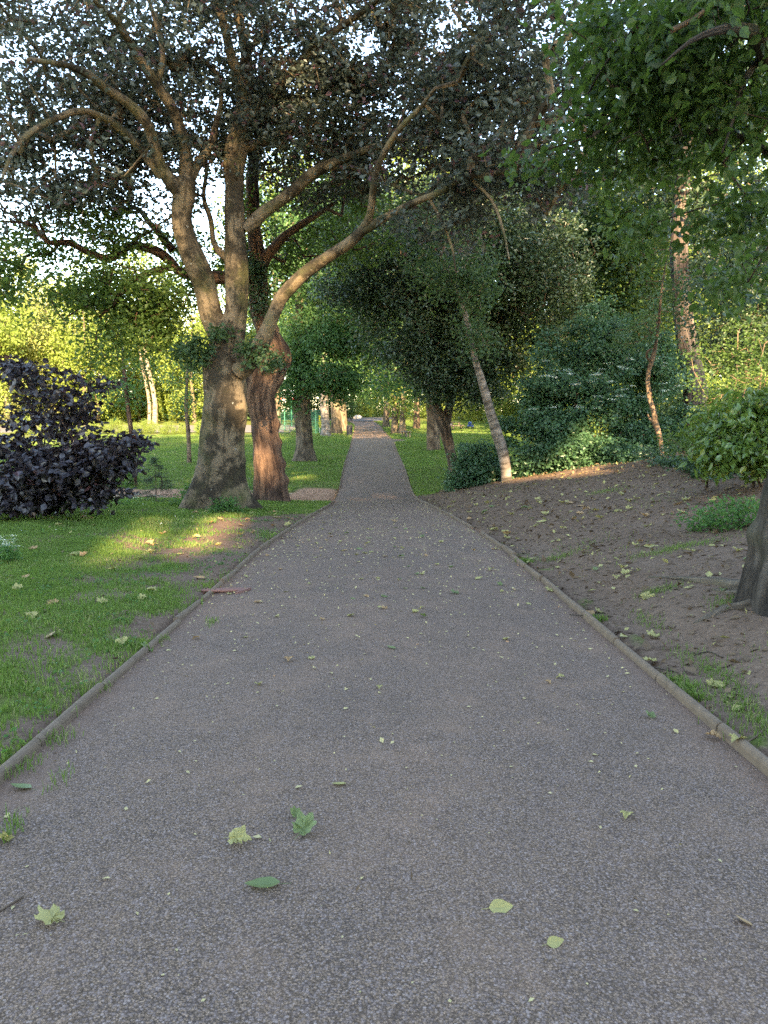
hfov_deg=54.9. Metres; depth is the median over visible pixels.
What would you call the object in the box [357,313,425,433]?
lawn tree
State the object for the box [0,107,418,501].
burred tree
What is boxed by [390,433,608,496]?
grass
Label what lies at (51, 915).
fallen leaf
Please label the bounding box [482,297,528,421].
distant tree
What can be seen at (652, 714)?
fallen leaf
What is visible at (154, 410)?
distant tree
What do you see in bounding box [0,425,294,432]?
court tarmac
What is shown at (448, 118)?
beech tree
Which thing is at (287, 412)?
distant shrub
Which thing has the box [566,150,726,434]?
woodland tree
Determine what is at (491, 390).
distant tree
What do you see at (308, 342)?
avenue tree
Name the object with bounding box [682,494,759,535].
herb clump
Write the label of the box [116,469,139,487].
herb clump
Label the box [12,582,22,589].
fallen leaf
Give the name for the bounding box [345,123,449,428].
woodland tree
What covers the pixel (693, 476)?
herb clump
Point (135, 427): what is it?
distant shrub
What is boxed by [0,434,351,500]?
grass
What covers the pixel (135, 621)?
leaf litter
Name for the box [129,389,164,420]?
distant shrub
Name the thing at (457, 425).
picnic table
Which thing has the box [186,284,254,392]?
distant tree
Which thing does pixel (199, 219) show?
sky
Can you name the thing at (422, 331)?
evergreen tree
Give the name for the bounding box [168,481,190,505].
herb clump
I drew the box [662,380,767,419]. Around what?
distant shrub
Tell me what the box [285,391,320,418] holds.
distant shrub
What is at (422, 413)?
distant shrub
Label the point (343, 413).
avenue tree
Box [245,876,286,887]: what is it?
fallen leaf
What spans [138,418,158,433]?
distant shrub
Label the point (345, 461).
kerb
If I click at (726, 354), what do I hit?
viburnum shrub
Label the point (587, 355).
elder shrub
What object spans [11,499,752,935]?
leaf crumbs
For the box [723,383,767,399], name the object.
distant shrub
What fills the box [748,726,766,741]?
twig
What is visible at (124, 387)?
sapling
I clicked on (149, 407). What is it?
distant tree
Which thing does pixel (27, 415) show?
distant shrub
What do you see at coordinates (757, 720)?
grass
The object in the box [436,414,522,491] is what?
elder shrub
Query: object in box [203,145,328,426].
woodland tree
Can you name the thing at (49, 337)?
distant tree
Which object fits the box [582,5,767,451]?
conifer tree
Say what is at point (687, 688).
grass
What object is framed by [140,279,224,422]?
distant tree
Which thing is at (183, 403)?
distant shrub
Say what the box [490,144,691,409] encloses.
woodland tree
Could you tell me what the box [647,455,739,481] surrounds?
ivy carpet
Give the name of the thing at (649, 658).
fallen leaf
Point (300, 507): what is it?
grass
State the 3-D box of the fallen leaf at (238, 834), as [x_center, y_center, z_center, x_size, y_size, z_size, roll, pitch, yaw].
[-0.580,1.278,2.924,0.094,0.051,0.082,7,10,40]
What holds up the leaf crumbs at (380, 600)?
on the path at (436, 931)
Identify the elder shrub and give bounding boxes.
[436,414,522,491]
[505,365,656,478]
[524,287,703,456]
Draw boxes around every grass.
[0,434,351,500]
[0,496,331,536]
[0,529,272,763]
[0,616,218,843]
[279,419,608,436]
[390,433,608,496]
[481,483,767,745]
[515,556,714,701]
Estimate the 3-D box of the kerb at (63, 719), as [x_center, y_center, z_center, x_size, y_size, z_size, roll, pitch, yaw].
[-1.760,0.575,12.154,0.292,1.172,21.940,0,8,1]
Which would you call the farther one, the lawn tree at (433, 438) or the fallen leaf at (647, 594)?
the lawn tree at (433, 438)
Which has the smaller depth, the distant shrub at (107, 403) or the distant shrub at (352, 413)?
the distant shrub at (107, 403)
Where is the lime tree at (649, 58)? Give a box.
[477,0,767,623]
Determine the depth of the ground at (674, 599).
8.91 m
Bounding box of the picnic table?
[451,422,464,428]
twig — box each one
[0,896,23,911]
[694,651,722,657]
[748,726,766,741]
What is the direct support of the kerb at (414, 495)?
on the path at (436, 931)
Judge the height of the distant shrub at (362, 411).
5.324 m
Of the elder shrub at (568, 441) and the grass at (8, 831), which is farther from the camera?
the elder shrub at (568, 441)
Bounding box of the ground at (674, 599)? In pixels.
[0,411,767,764]
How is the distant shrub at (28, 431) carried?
on the ground at (674, 599)
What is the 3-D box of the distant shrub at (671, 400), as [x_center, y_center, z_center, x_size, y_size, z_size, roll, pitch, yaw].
[14.275,-4.152,37.743,5.489,4.928,6.064,0,8,2]
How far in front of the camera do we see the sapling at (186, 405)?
34.51 m
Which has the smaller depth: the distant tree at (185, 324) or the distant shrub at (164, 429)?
the distant shrub at (164, 429)
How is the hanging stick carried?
hanging from the lime tree at (649, 58)
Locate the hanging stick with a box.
[670,6,715,32]
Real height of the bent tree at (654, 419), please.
6.405 m
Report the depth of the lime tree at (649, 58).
6.18 m
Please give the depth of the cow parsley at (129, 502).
17.88 m
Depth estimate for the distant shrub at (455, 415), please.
103.93 m
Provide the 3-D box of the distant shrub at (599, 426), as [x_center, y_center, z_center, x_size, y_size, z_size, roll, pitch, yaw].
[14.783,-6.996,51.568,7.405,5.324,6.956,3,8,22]
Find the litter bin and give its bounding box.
[347,425,351,434]
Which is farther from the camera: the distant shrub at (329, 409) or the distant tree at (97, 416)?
the distant shrub at (329, 409)
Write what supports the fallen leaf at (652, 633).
on the ground at (674, 599)
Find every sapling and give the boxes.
[77,306,167,485]
[135,456,176,501]
[149,332,204,463]
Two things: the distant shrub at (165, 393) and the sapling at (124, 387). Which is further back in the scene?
the distant shrub at (165, 393)
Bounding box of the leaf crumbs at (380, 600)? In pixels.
[4,500,721,974]
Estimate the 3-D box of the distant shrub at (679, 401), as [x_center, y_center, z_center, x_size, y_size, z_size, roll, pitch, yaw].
[14.945,-3.903,35.814,4.929,4.928,5.853,-6,10,-37]
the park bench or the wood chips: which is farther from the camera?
the park bench
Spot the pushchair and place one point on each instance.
(470, 425)
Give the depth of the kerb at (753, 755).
5.02 m
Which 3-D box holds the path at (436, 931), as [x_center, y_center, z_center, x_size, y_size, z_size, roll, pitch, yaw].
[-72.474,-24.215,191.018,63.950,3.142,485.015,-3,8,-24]
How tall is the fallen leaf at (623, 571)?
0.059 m
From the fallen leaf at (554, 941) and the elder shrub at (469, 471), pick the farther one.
the elder shrub at (469, 471)
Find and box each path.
[0,415,767,1023]
[355,417,391,420]
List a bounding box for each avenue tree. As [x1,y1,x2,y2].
[219,176,402,460]
[263,178,391,435]
[289,202,375,433]
[340,188,406,430]
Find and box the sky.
[0,0,767,410]
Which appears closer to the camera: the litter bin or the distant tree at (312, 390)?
the litter bin
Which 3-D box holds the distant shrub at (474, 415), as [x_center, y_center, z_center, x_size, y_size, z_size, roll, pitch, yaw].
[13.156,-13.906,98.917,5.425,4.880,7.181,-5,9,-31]
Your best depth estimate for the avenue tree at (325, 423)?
59.19 m
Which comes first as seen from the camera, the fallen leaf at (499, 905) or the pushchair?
the fallen leaf at (499, 905)
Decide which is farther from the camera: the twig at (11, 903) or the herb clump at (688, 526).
the herb clump at (688, 526)
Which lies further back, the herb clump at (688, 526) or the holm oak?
the holm oak
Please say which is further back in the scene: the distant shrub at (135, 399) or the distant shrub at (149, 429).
the distant shrub at (135, 399)
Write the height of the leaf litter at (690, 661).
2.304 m
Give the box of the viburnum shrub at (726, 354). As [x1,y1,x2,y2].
[647,311,767,469]
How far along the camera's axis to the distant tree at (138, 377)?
96.41 m
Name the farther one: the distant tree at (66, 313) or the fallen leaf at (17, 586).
the distant tree at (66, 313)
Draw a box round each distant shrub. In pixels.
[1,391,51,422]
[8,416,37,434]
[85,422,104,434]
[87,377,130,420]
[91,393,141,422]
[100,417,125,433]
[104,373,161,419]
[120,423,142,433]
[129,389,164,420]
[134,380,189,420]
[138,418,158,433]
[156,379,203,420]
[157,390,201,420]
[157,420,177,434]
[176,422,185,433]
[183,393,203,420]
[192,419,200,434]
[281,403,293,419]
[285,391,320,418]
[316,396,330,418]
[346,397,360,417]
[347,394,379,416]
[361,392,391,415]
[379,392,412,416]
[406,398,426,417]
[444,395,479,419]
[456,395,497,420]
[481,393,516,421]
[495,387,527,421]
[565,383,621,438]
[606,391,682,427]
[656,383,733,450]
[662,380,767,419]
[663,371,740,408]
[707,370,767,396]
[720,369,767,391]
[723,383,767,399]
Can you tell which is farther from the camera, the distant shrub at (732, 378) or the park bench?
the park bench
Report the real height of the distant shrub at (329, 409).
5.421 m
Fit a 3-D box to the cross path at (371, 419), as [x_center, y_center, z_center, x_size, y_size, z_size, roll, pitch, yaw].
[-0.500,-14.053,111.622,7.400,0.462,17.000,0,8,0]
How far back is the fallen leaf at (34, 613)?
6.60 m
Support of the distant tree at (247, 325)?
on the ground at (674, 599)
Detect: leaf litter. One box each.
[0,508,309,716]
[422,451,767,746]
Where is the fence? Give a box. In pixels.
[278,409,320,432]
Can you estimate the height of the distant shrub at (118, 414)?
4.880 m
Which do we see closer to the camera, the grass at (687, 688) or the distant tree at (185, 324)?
the grass at (687, 688)
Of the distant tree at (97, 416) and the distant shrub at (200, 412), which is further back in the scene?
the distant shrub at (200, 412)
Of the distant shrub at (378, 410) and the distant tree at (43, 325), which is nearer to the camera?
the distant tree at (43, 325)
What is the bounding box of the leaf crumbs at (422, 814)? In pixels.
[26,572,736,1008]
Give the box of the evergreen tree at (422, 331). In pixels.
[296,157,610,473]
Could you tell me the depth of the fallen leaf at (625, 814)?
3.15 m
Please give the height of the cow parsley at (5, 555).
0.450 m
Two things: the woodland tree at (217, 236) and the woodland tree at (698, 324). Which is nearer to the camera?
the woodland tree at (698, 324)
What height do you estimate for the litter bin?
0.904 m
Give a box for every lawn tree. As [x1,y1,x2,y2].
[350,339,391,426]
[352,318,420,433]
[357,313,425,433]
[362,252,533,450]
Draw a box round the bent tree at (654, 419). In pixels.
[594,195,703,454]
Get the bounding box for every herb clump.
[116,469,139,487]
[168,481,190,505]
[205,495,247,513]
[633,441,682,461]
[670,506,731,533]
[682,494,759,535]
[689,464,698,478]
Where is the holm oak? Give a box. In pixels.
[661,154,767,382]
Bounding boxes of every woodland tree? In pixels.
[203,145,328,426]
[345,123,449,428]
[488,167,643,398]
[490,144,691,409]
[561,132,726,366]
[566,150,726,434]
[663,133,767,378]
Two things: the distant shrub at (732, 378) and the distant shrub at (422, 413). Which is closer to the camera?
the distant shrub at (732, 378)
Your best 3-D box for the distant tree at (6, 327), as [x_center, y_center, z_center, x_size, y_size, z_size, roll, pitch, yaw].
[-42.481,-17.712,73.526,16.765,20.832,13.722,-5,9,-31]
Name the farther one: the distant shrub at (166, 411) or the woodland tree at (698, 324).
the distant shrub at (166, 411)
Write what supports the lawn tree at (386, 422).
on the ground at (674, 599)
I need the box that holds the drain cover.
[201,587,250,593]
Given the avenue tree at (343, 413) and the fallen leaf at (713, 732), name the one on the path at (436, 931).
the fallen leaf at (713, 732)
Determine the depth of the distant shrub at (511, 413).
90.84 m
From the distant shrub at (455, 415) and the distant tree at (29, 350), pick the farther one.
the distant shrub at (455, 415)
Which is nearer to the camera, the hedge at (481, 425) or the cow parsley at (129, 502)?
the cow parsley at (129, 502)
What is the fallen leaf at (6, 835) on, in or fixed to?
on the path at (436, 931)
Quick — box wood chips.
[119,488,337,500]
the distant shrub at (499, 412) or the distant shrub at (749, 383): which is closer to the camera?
the distant shrub at (749, 383)
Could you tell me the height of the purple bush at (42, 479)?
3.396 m
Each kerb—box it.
[0,500,334,784]
[339,428,354,488]
[375,422,418,497]
[415,496,767,776]
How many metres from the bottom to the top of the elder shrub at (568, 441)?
4.167 m
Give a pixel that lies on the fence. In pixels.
(313, 412)
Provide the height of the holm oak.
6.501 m
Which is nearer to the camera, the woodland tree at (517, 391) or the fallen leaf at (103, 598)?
the fallen leaf at (103, 598)
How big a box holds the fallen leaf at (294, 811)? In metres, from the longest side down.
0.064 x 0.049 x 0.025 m
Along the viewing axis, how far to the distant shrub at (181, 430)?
60.35 m
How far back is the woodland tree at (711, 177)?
42.32 m
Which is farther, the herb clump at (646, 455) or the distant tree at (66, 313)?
the distant tree at (66, 313)
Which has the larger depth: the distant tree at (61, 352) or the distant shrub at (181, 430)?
the distant tree at (61, 352)
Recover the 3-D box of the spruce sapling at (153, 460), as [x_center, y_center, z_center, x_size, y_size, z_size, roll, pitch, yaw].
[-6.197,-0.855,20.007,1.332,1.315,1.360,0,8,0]
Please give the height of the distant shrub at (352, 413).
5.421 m
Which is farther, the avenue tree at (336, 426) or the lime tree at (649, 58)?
the avenue tree at (336, 426)
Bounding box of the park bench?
[400,431,411,436]
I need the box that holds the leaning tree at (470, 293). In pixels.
[387,162,512,481]
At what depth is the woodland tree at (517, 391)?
54.92 m
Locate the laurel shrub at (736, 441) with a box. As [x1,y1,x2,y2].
[676,387,767,489]
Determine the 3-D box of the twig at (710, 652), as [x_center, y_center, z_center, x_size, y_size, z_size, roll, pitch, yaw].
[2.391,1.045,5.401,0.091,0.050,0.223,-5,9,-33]
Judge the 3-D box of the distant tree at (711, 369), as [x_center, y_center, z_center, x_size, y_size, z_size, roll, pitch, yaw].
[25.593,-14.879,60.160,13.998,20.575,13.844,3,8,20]
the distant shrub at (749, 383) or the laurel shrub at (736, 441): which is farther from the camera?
the distant shrub at (749, 383)
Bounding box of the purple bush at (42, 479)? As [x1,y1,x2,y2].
[0,354,159,520]
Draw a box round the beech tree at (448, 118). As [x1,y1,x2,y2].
[0,0,645,509]
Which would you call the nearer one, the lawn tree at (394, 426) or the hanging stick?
the hanging stick
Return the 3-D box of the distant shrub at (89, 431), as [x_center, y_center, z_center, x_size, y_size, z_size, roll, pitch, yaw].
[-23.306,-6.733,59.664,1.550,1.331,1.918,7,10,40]
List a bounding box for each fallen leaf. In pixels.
[0,831,13,840]
[11,783,35,789]
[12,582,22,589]
[25,611,37,617]
[34,903,64,924]
[96,597,107,602]
[115,636,127,645]
[226,825,251,843]
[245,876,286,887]
[290,806,299,817]
[291,811,316,839]
[485,899,512,912]
[542,936,563,947]
[620,810,633,818]
[621,568,630,574]
[640,591,654,599]
[642,656,656,660]
[645,710,656,717]
[646,629,658,636]
[706,678,724,687]
[706,730,720,737]
[728,733,747,742]
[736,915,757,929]
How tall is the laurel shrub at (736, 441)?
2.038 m
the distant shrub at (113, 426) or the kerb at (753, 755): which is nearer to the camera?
the kerb at (753, 755)
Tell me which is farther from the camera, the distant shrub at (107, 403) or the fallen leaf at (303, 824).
the distant shrub at (107, 403)
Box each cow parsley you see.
[0,535,24,562]
[112,494,162,504]
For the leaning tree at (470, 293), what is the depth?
20.60 m
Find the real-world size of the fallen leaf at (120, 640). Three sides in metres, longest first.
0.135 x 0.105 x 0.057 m
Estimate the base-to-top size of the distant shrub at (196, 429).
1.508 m
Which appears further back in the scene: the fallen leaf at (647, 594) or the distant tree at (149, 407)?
the distant tree at (149, 407)
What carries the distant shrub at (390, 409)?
on the ground at (674, 599)
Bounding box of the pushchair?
[466,422,473,428]
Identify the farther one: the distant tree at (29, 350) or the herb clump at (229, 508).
the distant tree at (29, 350)
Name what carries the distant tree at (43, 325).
on the ground at (674, 599)
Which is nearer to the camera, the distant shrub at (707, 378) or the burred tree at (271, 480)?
the burred tree at (271, 480)
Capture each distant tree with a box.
[0,241,61,425]
[0,256,79,423]
[0,257,44,411]
[16,277,94,413]
[17,274,97,393]
[25,282,135,424]
[51,239,123,424]
[94,281,175,420]
[101,237,182,422]
[108,235,180,423]
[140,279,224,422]
[140,302,195,390]
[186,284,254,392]
[221,292,293,420]
[286,293,359,418]
[465,287,527,419]
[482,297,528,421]
[665,190,767,384]
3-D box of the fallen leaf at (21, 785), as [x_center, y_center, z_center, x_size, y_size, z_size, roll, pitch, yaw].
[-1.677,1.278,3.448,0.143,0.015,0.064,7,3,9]
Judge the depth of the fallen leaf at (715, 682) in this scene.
4.86 m

